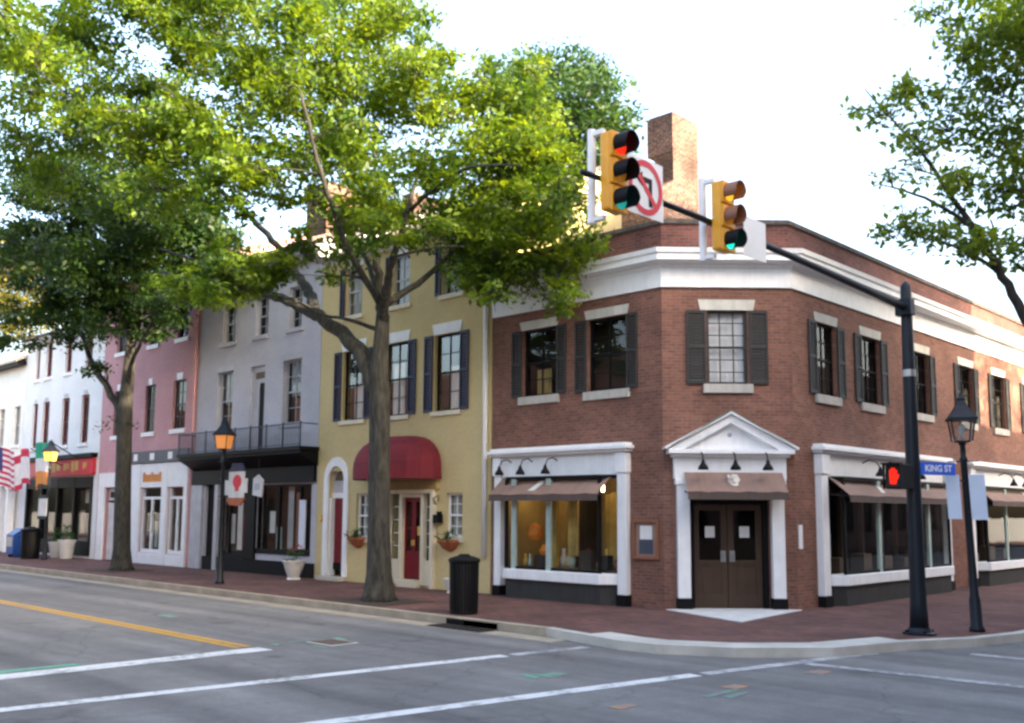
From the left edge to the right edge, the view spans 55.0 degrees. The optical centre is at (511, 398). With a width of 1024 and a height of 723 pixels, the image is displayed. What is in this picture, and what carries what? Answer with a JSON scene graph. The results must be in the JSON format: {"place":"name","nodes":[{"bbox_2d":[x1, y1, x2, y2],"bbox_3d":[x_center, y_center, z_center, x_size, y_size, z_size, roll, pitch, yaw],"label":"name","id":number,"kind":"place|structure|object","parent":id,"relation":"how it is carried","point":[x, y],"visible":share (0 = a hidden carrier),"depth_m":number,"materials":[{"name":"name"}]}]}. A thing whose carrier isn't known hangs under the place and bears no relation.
{"place":"outdoors","nodes":[
{"label":"outdoors","id":0,"kind":"place"},
{"bbox_2d":[0,237,63,353],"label":"shade tree","id":1,"kind":"object","parent":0,"point":[16,295],"visible":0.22,"depth_m":61.20,"materials":[{"name":"green plant"}]},
{"bbox_2d":[0,569,1023,722],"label":"road","id":2,"kind":"structure","parent":0,"point":[31,638],"depth_m":13.02,"materials":[{"name":"asphalt"}]},
{"bbox_2d":[0,663,81,672],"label":"green paint mark","id":3,"kind":"object","parent":2,"relation":"on","point":[26,669],"visible":1,"depth_m":13.30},
{"bbox_2d":[0,602,238,647],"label":"yellow centre line","id":4,"kind":"object","parent":2,"relation":"on","point":[211,642],"visible":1,"depth_m":18.02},
{"bbox_2d":[0,600,248,646],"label":"yellow centre line","id":5,"kind":"object","parent":2,"relation":"on","point":[221,641],"visible":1,"depth_m":18.33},
{"bbox_2d":[0,647,270,679],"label":"white stop line","id":6,"kind":"object","parent":2,"relation":"on","point":[105,665],"visible":1,"depth_m":13.78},
{"bbox_2d":[0,655,508,711],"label":"crosswalk line","id":7,"kind":"object","parent":2,"relation":"on","point":[50,704],"visible":1,"depth_m":12.17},
{"bbox_2d":[0,564,549,635],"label":"kerb","id":8,"kind":"structure","parent":2,"relation":"on","point":[500,626],"depth_m":22.40,"materials":[{"name":"beige concrete"}]},
{"bbox_2d":[0,569,563,641],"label":"gutter","id":9,"kind":"object","parent":2,"relation":"on","point":[524,636],"visible":1,"depth_m":21.75,"materials":[{"name":"beige concrete"}]},
{"bbox_2d":[425,618,498,632],"bbox_3d":[-0.932,4.235,18.302,1.500,0.140,0.530,-6,-9,44],"label":"storm drain","id":10,"kind":"object","parent":9,"relation":"on","point":[456,624],"visible":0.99,"depth_m":18.35,"materials":[{"name":"metal"}]},
{"bbox_2d":[306,639,357,645],"bbox_3d":[-2.961,4.029,16.175,0.700,0.031,0.560,-6,-9,44],"label":"utility cover","id":11,"kind":"object","parent":2,"relation":"on","point":[331,642],"visible":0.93,"depth_m":16.10,"materials":[{"name":"metal"}]},
{"bbox_2d":[303,674,699,722],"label":"crosswalk line","id":12,"kind":"object","parent":2,"relation":"on","point":[466,704],"visible":1,"depth_m":11.24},
{"bbox_2d":[521,672,565,677],"bbox_3d":[0.416,3.678,13.062,0.450,0.001,0.580,-6,-9,44],"label":"green paint mark","id":13,"kind":"object","parent":2,"relation":"on","point":[553,674],"visible":1,"depth_m":13.00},
{"bbox_2d":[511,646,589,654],"bbox_3d":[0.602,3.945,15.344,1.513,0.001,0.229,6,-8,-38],"label":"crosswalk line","id":14,"kind":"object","parent":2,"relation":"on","point":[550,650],"visible":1,"depth_m":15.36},
{"bbox_2d":[703,689,750,697],"bbox_3d":[2.610,3.540,11.763,0.320,0.001,0.790,-6,-9,44],"label":"green paint mark","id":15,"kind":"object","parent":2,"relation":"on","point":[728,696],"visible":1,"depth_m":11.71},
{"bbox_2d":[546,627,1023,657],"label":"kerb corner","id":16,"kind":"object","parent":2,"relation":"on","point":[785,651],"visible":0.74,"depth_m":15.31,"materials":[{"name":"concrete"}]},
{"bbox_2d":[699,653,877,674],"bbox_3d":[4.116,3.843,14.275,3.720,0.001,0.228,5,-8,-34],"label":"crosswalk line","id":17,"kind":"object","parent":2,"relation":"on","point":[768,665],"visible":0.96,"depth_m":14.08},
{"bbox_2d":[804,663,1023,687],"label":"crosswalk line","id":18,"kind":"object","parent":2,"relation":"on","point":[924,676],"visible":1,"depth_m":13.19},
{"bbox_2d":[969,653,1023,659],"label":"crosswalk line","id":19,"kind":"object","parent":2,"relation":"on","point":[997,656],"visible":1,"depth_m":15.03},
{"bbox_2d":[0,551,1023,642],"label":"pavement","id":20,"kind":"structure","parent":0,"point":[1002,606],"depth_m":20.13,"materials":[{"name":"brick"}]},
{"bbox_2d":[6,528,21,557],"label":"newspaper box","id":21,"kind":"object","parent":20,"relation":"on","point":[13,544],"visible":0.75,"depth_m":41.33,"materials":[{"name":"metal"}]},
{"bbox_2d":[0,351,27,551],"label":"rendered building","id":22,"kind":"structure","parent":20,"relation":"on","point":[13,373],"depth_m":48.00,"materials":[{"name":"white paint"}]},
{"bbox_2d":[10,406,20,448],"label":"window","id":23,"kind":"structure","parent":22,"relation":"in","point":[16,445],"depth_m":47.94,"materials":[{"name":"white glass"}]},
{"bbox_2d":[20,526,41,558],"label":"litter bin","id":24,"kind":"object","parent":20,"relation":"on","point":[30,541],"visible":1,"depth_m":40.01,"materials":[{"name":"black paint"}]},
{"bbox_2d":[41,439,59,559],"bbox_3d":[-18.870,4.110,39.953,0.468,4.860,0.467,-1,-7,15],"label":"street lamp","id":25,"kind":"object","parent":20,"relation":"on","point":[50,451],"visible":1,"depth_m":39.97,"materials":[{"name":"black"}]},
{"bbox_2d":[37,495,47,518],"bbox_3d":[-19.049,4.422,39.878,0.920,0.980,0.040,-6,-9,44],"label":"shop banner","id":26,"kind":"object","parent":25,"relation":"attached to","point":[42,508],"visible":1,"depth_m":39.84,"materials":[{"name":"white fabric"}]},
{"bbox_2d":[48,527,61,557],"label":"flower urn","id":27,"kind":"object","parent":20,"relation":"on","point":[53,549],"visible":0.82,"depth_m":41.21,"materials":[{"name":"stone"}]},
{"bbox_2d":[17,318,105,558],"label":"white house","id":28,"kind":"structure","parent":20,"relation":"on","point":[63,404],"depth_m":43.99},
{"bbox_2d":[0,447,13,489],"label":"flag","id":29,"kind":"object","parent":28,"relation":"attached to","point":[7,467],"visible":1,"depth_m":44.11,"materials":[{"name":"fabric"}]},
{"bbox_2d":[29,399,37,451],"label":"window","id":30,"kind":"structure","parent":28,"relation":"in","point":[36,415],"depth_m":46.35,"materials":[{"name":"brown glass"}]},
{"bbox_2d":[14,448,61,490],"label":"flag","id":31,"kind":"object","parent":28,"relation":"attached to","point":[22,468],"visible":0.98,"depth_m":42.48,"materials":[{"name":"fabric"}]},
{"bbox_2d":[43,397,49,442],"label":"window","id":32,"kind":"structure","parent":28,"relation":"in","point":[46,399],"depth_m":45.49,"materials":[{"name":"brown glass"}]},
{"bbox_2d":[43,344,52,380],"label":"window","id":33,"kind":"structure","parent":28,"relation":"in","point":[49,377],"depth_m":45.77,"materials":[{"name":"clear glass"}]},
{"bbox_2d":[35,441,77,489],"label":"flag","id":34,"kind":"object","parent":28,"relation":"attached to","point":[42,466],"visible":0.84,"depth_m":41.46,"materials":[{"name":"fabric"}]},
{"bbox_2d":[57,393,69,448],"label":"window","id":35,"kind":"structure","parent":28,"relation":"in","point":[64,445],"depth_m":43.90,"materials":[{"name":"clear glass"}]},
{"bbox_2d":[62,345,72,376],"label":"window","id":36,"kind":"structure","parent":28,"relation":"in","point":[69,372],"depth_m":44.18,"materials":[{"name":"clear glass"}]},
{"bbox_2d":[77,389,89,446],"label":"window","id":37,"kind":"structure","parent":28,"relation":"in","point":[84,443],"depth_m":42.44,"materials":[{"name":"clear glass"}]},
{"bbox_2d":[57,524,76,558],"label":"flower urn","id":38,"kind":"object","parent":20,"relation":"on","point":[66,548],"visible":1,"depth_m":40.47,"materials":[{"name":"white ceramic"}]},
{"bbox_2d":[0,133,260,572],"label":"street tree","id":39,"kind":"object","parent":20,"relation":"on","point":[70,262],"visible":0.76,"depth_m":32.85,"materials":[{"name":"green plant"}]},
{"bbox_2d":[94,234,305,566],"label":"pink house","id":40,"kind":"structure","parent":20,"relation":"on","point":[165,394],"depth_m":37.67,"materials":[{"name":"pink painted stucco"},{"name":"white paint"},{"name":"glass"}]},
{"bbox_2d":[106,488,114,559],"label":"door","id":41,"kind":"structure","parent":40,"relation":"in","point":[109,544],"depth_m":39.82,"materials":[{"name":"white paint"}]},
{"bbox_2d":[114,333,125,357],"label":"window","id":42,"kind":"structure","parent":40,"relation":"in","point":[120,354],"depth_m":40.43,"materials":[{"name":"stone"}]},
{"bbox_2d":[141,378,155,436],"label":"window","id":43,"kind":"structure","parent":40,"relation":"in","point":[148,433],"depth_m":38.19,"materials":[{"name":"glass"}]},
{"bbox_2d":[140,488,160,552],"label":"shop window","id":44,"kind":"structure","parent":40,"relation":"in","point":[150,550],"depth_m":37.44,"materials":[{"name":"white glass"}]},
{"bbox_2d":[167,487,182,554],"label":"shop window","id":45,"kind":"structure","parent":40,"relation":"in","point":[169,551],"depth_m":36.07,"materials":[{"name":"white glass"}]},
{"bbox_2d":[168,372,186,433],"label":"window","id":46,"kind":"structure","parent":40,"relation":"in","point":[183,384],"depth_m":36.65,"materials":[{"name":"glass"}]},
{"bbox_2d":[174,314,189,343],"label":"window","id":47,"kind":"structure","parent":40,"relation":"in","point":[182,339],"depth_m":36.79,"materials":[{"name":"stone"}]},
{"bbox_2d":[213,418,235,583],"bbox_3d":[-8.121,2.847,27.506,0.468,4.620,0.467,-1,-7,15],"label":"street lamp","id":48,"kind":"object","parent":20,"relation":"on","point":[224,434],"visible":1,"depth_m":27.50,"materials":[{"name":"black"}]},
{"bbox_2d":[218,463,247,505],"bbox_3d":[-7.856,2.437,27.649,1.519,1.190,0.060,-6,-9,44],"label":"hanging sign","id":49,"kind":"object","parent":48,"relation":"hanging from","point":[236,486],"visible":0.84,"depth_m":27.46,"materials":[{"name":"paint"}]},
{"bbox_2d":[282,544,305,579],"bbox_3d":[-6.460,4.833,29.062,0.718,1.057,0.698,0,-7,7],"label":"flower urn","id":50,"kind":"object","parent":20,"relation":"on","point":[293,568],"visible":1,"depth_m":28.86,"materials":[{"name":"ceramic"}]},
{"bbox_2d":[0,0,614,606],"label":"street tree","id":51,"kind":"object","parent":20,"relation":"on","point":[510,136],"visible":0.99,"depth_m":22.27,"materials":[{"name":"green plant"}]},
{"bbox_2d":[176,182,445,577],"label":"grey house","id":52,"kind":"structure","parent":20,"relation":"on","point":[259,374],"depth_m":32.58,"materials":[{"name":"paint"}]},
{"bbox_2d":[206,485,214,555],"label":"door","id":53,"kind":"structure","parent":52,"relation":"in","point":[209,538],"depth_m":34.32,"materials":[{"name":"black paint"}]},
{"bbox_2d":[213,365,234,432],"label":"window","id":54,"kind":"structure","parent":52,"relation":"in","point":[229,380],"depth_m":34.51,"materials":[{"name":"clear glass"}]},
{"bbox_2d":[219,305,236,347],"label":"window","id":55,"kind":"structure","parent":52,"relation":"in","point":[227,344],"depth_m":34.54,"materials":[{"name":"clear glass"}]},
{"bbox_2d":[217,495,242,557],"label":"shop window","id":56,"kind":"structure","parent":52,"relation":"in","point":[225,554],"depth_m":33.27,"materials":[{"name":"black paint"}]},
{"bbox_2d":[252,459,263,496],"bbox_3d":[-7.834,2.477,30.354,0.580,1.180,0.046,-6,-9,44],"label":"hanging sign","id":57,"kind":"object","parent":52,"relation":"attached to","point":[258,482],"visible":1,"depth_m":30.29,"materials":[{"name":"metal"}]},
{"bbox_2d":[251,366,264,448],"bbox_3d":[-8.391,0.354,32.770,0.900,2.850,0.110,-6,-9,44],"label":"balcony door","id":58,"kind":"structure","parent":52,"relation":"in","point":[258,372],"depth_m":32.82,"materials":[{"name":"black paint"}]},
{"bbox_2d":[252,298,269,340],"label":"window","id":59,"kind":"structure","parent":52,"relation":"in","point":[266,335],"depth_m":33.07,"materials":[{"name":"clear glass"}]},
{"bbox_2d":[255,484,311,555],"bbox_3d":[-7.192,3.829,31.038,3.050,2.200,0.180,-6,-9,44],"label":"shop window","id":60,"kind":"structure","parent":52,"relation":"in","point":[258,549],"depth_m":31.27,"materials":[{"name":"black paint"}]},
{"bbox_2d":[278,351,302,428],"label":"window","id":61,"kind":"structure","parent":52,"relation":"in","point":[297,364],"depth_m":31.57,"materials":[{"name":"clear glass"}]},
{"bbox_2d":[285,287,303,333],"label":"window","id":62,"kind":"structure","parent":52,"relation":"in","point":[294,329],"depth_m":31.71,"materials":[{"name":"clear glass"}]},
{"bbox_2d":[448,554,479,614],"bbox_3d":[-0.958,3.708,19.633,0.648,1.175,0.648,-6,-9,44],"label":"litter bin","id":63,"kind":"object","parent":20,"relation":"on","point":[463,582],"visible":1,"depth_m":19.39,"materials":[{"name":"metal"}]},
{"bbox_2d":[315,166,620,593],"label":"yellow house","id":64,"kind":"structure","parent":20,"relation":"on","point":[441,366],"depth_m":26.95,"materials":[{"name":"yellow painted stucco"},{"name":"white paint"},{"name":"glass"}]},
{"bbox_2d":[333,498,342,569],"bbox_3d":[-5.067,4.017,29.077,0.685,2.100,0.115,-6,-9,44],"label":"door","id":65,"kind":"structure","parent":64,"relation":"in","point":[338,501],"depth_m":29.17,"materials":[{"name":"red paint"}]},
{"bbox_2d":[339,258,363,321],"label":"window","id":66,"kind":"structure","parent":64,"relation":"in","point":[358,284],"depth_m":29.69,"materials":[{"name":"clear glass"}]},
{"bbox_2d":[333,338,371,425],"bbox_3d":[-4.634,-0.459,29.134,1.810,2.510,0.333,-6,-9,44],"label":"window","id":67,"kind":"structure","parent":64,"relation":"in","point":[361,415],"depth_m":29.32,"materials":[{"name":"black paint"}]},
{"bbox_2d":[344,528,366,547],"bbox_3d":[-4.466,3.999,28.131,0.782,0.563,0.577,-6,-9,44],"label":"wall planter","id":68,"kind":"object","parent":64,"relation":"attached to","point":[355,540],"visible":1,"depth_m":27.98,"materials":[{"name":"ceramic"}]},
{"bbox_2d":[358,494,367,542],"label":"window","id":69,"kind":"structure","parent":64,"relation":"in","point":[365,521],"depth_m":28.43,"materials":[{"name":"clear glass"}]},
{"bbox_2d":[385,245,411,311],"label":"window","id":70,"kind":"structure","parent":64,"relation":"in","point":[404,268],"depth_m":28.11,"materials":[{"name":"clear glass"}]},
{"bbox_2d":[389,329,416,420],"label":"window","id":71,"kind":"structure","parent":64,"relation":"in","point":[399,379],"depth_m":27.67,"materials":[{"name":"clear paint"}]},
{"bbox_2d":[404,498,413,578],"bbox_3d":[-2.800,3.812,26.766,0.380,2.180,0.080,-6,-9,44],"label":"door","id":72,"kind":"structure","parent":64,"relation":"in","point":[408,555],"depth_m":26.74,"materials":[{"name":"red paint"}]},
{"bbox_2d":[413,498,420,578],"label":"door","id":73,"kind":"structure","parent":64,"relation":"in","point":[416,554],"depth_m":26.54,"materials":[{"name":"red paint"}]},
{"bbox_2d":[423,319,468,416],"bbox_3d":[-1.680,-0.772,26.287,1.760,2.510,0.333,-6,-9,44],"label":"window","id":74,"kind":"structure","parent":64,"relation":"in","point":[456,406],"depth_m":26.29,"materials":[{"name":"black paint"}]},
{"bbox_2d":[434,529,458,550],"bbox_3d":[-1.666,3.683,25.435,0.782,0.563,0.577,-6,-9,44],"label":"wall planter","id":75,"kind":"object","parent":64,"relation":"attached to","point":[449,544],"visible":1,"depth_m":25.29,"materials":[{"name":"ceramic"}]},
{"bbox_2d":[434,238,464,300],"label":"window","id":76,"kind":"structure","parent":64,"relation":"in","point":[452,294],"depth_m":26.67,"materials":[{"name":"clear glass"}]},
{"bbox_2d":[441,493,464,542],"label":"window","id":77,"kind":"structure","parent":64,"relation":"in","point":[457,497],"depth_m":25.73,"materials":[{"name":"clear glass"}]},
{"bbox_2d":[591,632,895,645],"bbox_3d":[3.730,3.865,15.685,4.960,0.001,1.547,0,-7,6],"label":"pavement apron","id":78,"kind":"object","parent":20,"relation":"on","point":[822,643],"visible":1,"depth_m":15.46,"materials":[{"name":"concrete"}]},
{"bbox_2d":[486,111,1023,622],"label":"brick building","id":79,"kind":"structure","parent":20,"relation":"on","point":[732,423],"depth_m":22.58,"materials":[{"name":"red brick"}]},
{"bbox_2d":[511,316,565,405],"bbox_3d":[0.725,-0.878,23.952,1.780,2.070,0.333,-6,-9,44],"label":"window","id":80,"kind":"structure","parent":79,"relation":"in","point":[544,394],"depth_m":23.98,"materials":[{"name":"black paint"}]},
{"bbox_2d":[574,304,637,400],"bbox_3d":[2.175,-1.021,22.474,1.810,2.110,0.220,-6,-9,44],"label":"window","id":81,"kind":"structure","parent":79,"relation":"in","point":[619,392],"depth_m":22.53,"materials":[{"name":"black paint"}]},
{"bbox_2d":[632,520,659,559],"bbox_3d":[2.881,3.045,21.176,0.680,0.840,0.066,-6,-9,44],"label":"menu board","id":82,"kind":"object","parent":79,"relation":"attached to","point":[645,540],"visible":1,"depth_m":21.18,"materials":[{"name":"brown wood"}]},
{"bbox_2d":[694,504,727,607],"bbox_3d":[4.261,3.381,21.089,0.730,2.190,0.140,0,-7,-1],"label":"door","id":83,"kind":"structure","parent":79,"relation":"in","point":[711,576],"depth_m":21.08,"materials":[{"name":"brown wood"}]},
{"bbox_2d":[686,299,768,392],"bbox_3d":[4.678,-1.119,21.460,1.770,2.060,0.283,0,-7,-1],"label":"window","id":84,"kind":"structure","parent":79,"relation":"in","point":[726,372],"depth_m":21.43,"materials":[{"name":"white glass"}]},
{"bbox_2d":[726,504,762,607],"bbox_3d":[5.008,3.387,21.100,0.735,2.190,0.140,0,-7,-1],"label":"door","id":85,"kind":"structure","parent":79,"relation":"in","point":[745,579],"depth_m":21.09,"materials":[{"name":"brown wood"}]},
{"bbox_2d":[807,311,846,406],"bbox_3d":[7.190,-0.881,22.582,0.220,2.080,1.760,-6,-9,44],"label":"window","id":86,"kind":"structure","parent":79,"relation":"in","point":[822,398],"depth_m":22.64,"materials":[{"name":"black paint"}]},
{"bbox_2d":[854,325,889,413],"bbox_3d":[8.819,-0.675,24.250,0.220,2.080,1.840,-6,-9,44],"label":"window","id":87,"kind":"structure","parent":79,"relation":"in","point":[865,406],"depth_m":24.32,"materials":[{"name":"black paint"}]},
{"bbox_2d":[914,343,937,422],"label":"window","id":88,"kind":"structure","parent":79,"relation":"in","point":[919,348],"depth_m":26.81,"materials":[{"name":"black paint"}]},
{"bbox_2d":[953,356,980,430],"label":"window","id":89,"kind":"structure","parent":79,"relation":"in","point":[960,361],"depth_m":29.08,"materials":[{"name":"black paint"}]},
{"bbox_2d":[987,367,1011,436],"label":"window","id":90,"kind":"structure","parent":79,"relation":"in","point":[998,431],"depth_m":30.90,"materials":[{"name":"glass"}]},
{"bbox_2d":[1019,377,1023,432],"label":"window","id":91,"kind":"structure","parent":79,"relation":"in","point":[1022,407],"depth_m":32.28,"materials":[{"name":"black paint"}]},
{"bbox_2d":[579,168,936,635],"bbox_3d":[3.932,0.594,13.922,0.540,6.100,9.120,-6,-9,44],"label":"signal pole","id":92,"kind":"object","parent":20,"relation":"on","point":[904,305],"visible":0.97,"depth_m":16.74,"materials":[{"name":"metal"}]},
{"bbox_2d":[587,128,640,224],"bbox_3d":[1.152,-2.567,11.231,0.588,1.120,0.300,-6,-9,44],"label":"traffic signal","id":93,"kind":"object","parent":92,"relation":"attached to","point":[619,169],"visible":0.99,"depth_m":11.14,"materials":[{"name":"yellow"}]},
{"bbox_2d":[610,129,639,158],"bbox_3d":[1.286,-2.889,11.140,0.220,0.300,0.300,-6,-9,44],"label":"lamp door","id":94,"kind":"structure","parent":93,"relation":"in","point":[623,143],"depth_m":11.14,"materials":[{"name":"red"}]},
{"bbox_2d":[610,157,639,186],"bbox_3d":[1.284,-2.571,11.103,0.220,0.300,0.300,-6,-9,44],"label":"lamp door","id":95,"kind":"structure","parent":93,"relation":"in","point":[621,171],"depth_m":11.10,"materials":[{"name":"orange"}]},
{"bbox_2d":[610,184,640,214],"bbox_3d":[1.282,-2.254,11.066,0.220,0.300,0.300,-6,-9,44],"label":"lamp door","id":96,"kind":"structure","parent":93,"relation":"in","point":[621,198],"depth_m":11.06,"materials":[{"name":"teal"}]},
{"bbox_2d":[627,153,662,222],"bbox_3d":[1.548,-2.503,11.762,0.136,0.710,0.710,-6,-9,44],"label":"turn sign","id":97,"kind":"object","parent":92,"relation":"attached to","point":[647,182],"visible":0.62,"depth_m":11.77,"materials":[{"name":"metal"}]},
{"bbox_2d":[698,178,747,261],"bbox_3d":[2.753,-2.366,12.870,0.588,1.120,0.300,-6,-9,44],"label":"traffic signal","id":98,"kind":"object","parent":92,"relation":"attached to","point":[727,216],"visible":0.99,"depth_m":12.77,"materials":[{"name":"yellow painted metal"},{"name":"black paint"},{"name":"glass"}]},
{"bbox_2d":[721,179,746,205],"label":"lamp door","id":99,"kind":"structure","parent":98,"relation":"in","point":[730,191],"depth_m":12.77,"materials":[{"name":"orange"}]},
{"bbox_2d":[721,203,746,229],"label":"lamp door","id":100,"kind":"structure","parent":98,"relation":"in","point":[730,215],"depth_m":12.73,"materials":[{"name":"orange"}]},
{"bbox_2d":[722,227,747,253],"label":"lamp door","id":101,"kind":"structure","parent":98,"relation":"in","point":[731,239],"depth_m":12.69,"materials":[{"name":"teal"}]},
{"bbox_2d":[743,217,765,262],"bbox_3d":[3.290,-2.169,13.486,0.102,0.560,0.580,-6,-9,44],"label":"sign plate","id":102,"kind":"object","parent":92,"relation":"attached to","point":[755,245],"visible":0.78,"depth_m":13.46,"materials":[{"name":"metal"}]},
{"bbox_2d":[880,462,913,488],"bbox_3d":[6.573,1.328,16.654,0.320,0.430,0.800,-6,-9,44],"label":"pedestrian signal","id":103,"kind":"object","parent":92,"relation":"attached to","point":[899,475],"visible":1,"depth_m":16.50,"materials":[{"name":"black paint"}]},
{"bbox_2d":[920,462,955,474],"bbox_3d":[7.417,1.231,17.111,0.780,0.220,0.015,3,-7,-21],"label":"street name sign","id":104,"kind":"object","parent":92,"relation":"attached to","point":[933,468],"visible":1,"depth_m":17.10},
{"bbox_2d":[839,0,1023,326],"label":"street tree","id":105,"kind":"object","parent":20,"relation":"on","point":[1000,27],"visible":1,"depth_m":21.00,"materials":[{"name":"green plant"}]},
{"bbox_2d":[945,392,985,632],"bbox_3d":[8.024,1.982,17.388,0.468,4.200,0.467,-1,-7,15],"label":"street lamp","id":106,"kind":"object","parent":20,"relation":"on","point":[961,411],"visible":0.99,"depth_m":17.33,"materials":[{"name":"black metal"}]},
{"bbox_2d":[945,475,963,518],"bbox_3d":[7.859,1.752,17.411,0.314,0.780,0.038,-6,-9,44],"label":"banner","id":107,"kind":"object","parent":106,"relation":"attached to","point":[953,496],"visible":0.97,"depth_m":17.41,"materials":[{"name":"fabric"}]},
{"bbox_2d":[968,474,987,519],"bbox_3d":[8.126,1.728,17.153,0.335,0.790,0.038,-6,-9,44],"label":"banner","id":108,"kind":"object","parent":106,"relation":"attached to","point":[978,500],"visible":1,"depth_m":17.13,"materials":[{"name":"fabric"}]},
{"bbox_2d":[0,0,1023,359],"label":"sky","id":109,"kind":"structure","parent":0,"point":[764,84],"materials":[{"name":"white"}]},
{"bbox_2d":[467,35,649,181],"bbox_3d":[2.320,-4.237,38.942,8.562,21.678,7.750,-6,-9,44],"label":"shade tree","id":110,"kind":"object","parent":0,"point":[596,83],"visible":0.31,"depth_m":37.76,"materials":[{"name":"green plant"}]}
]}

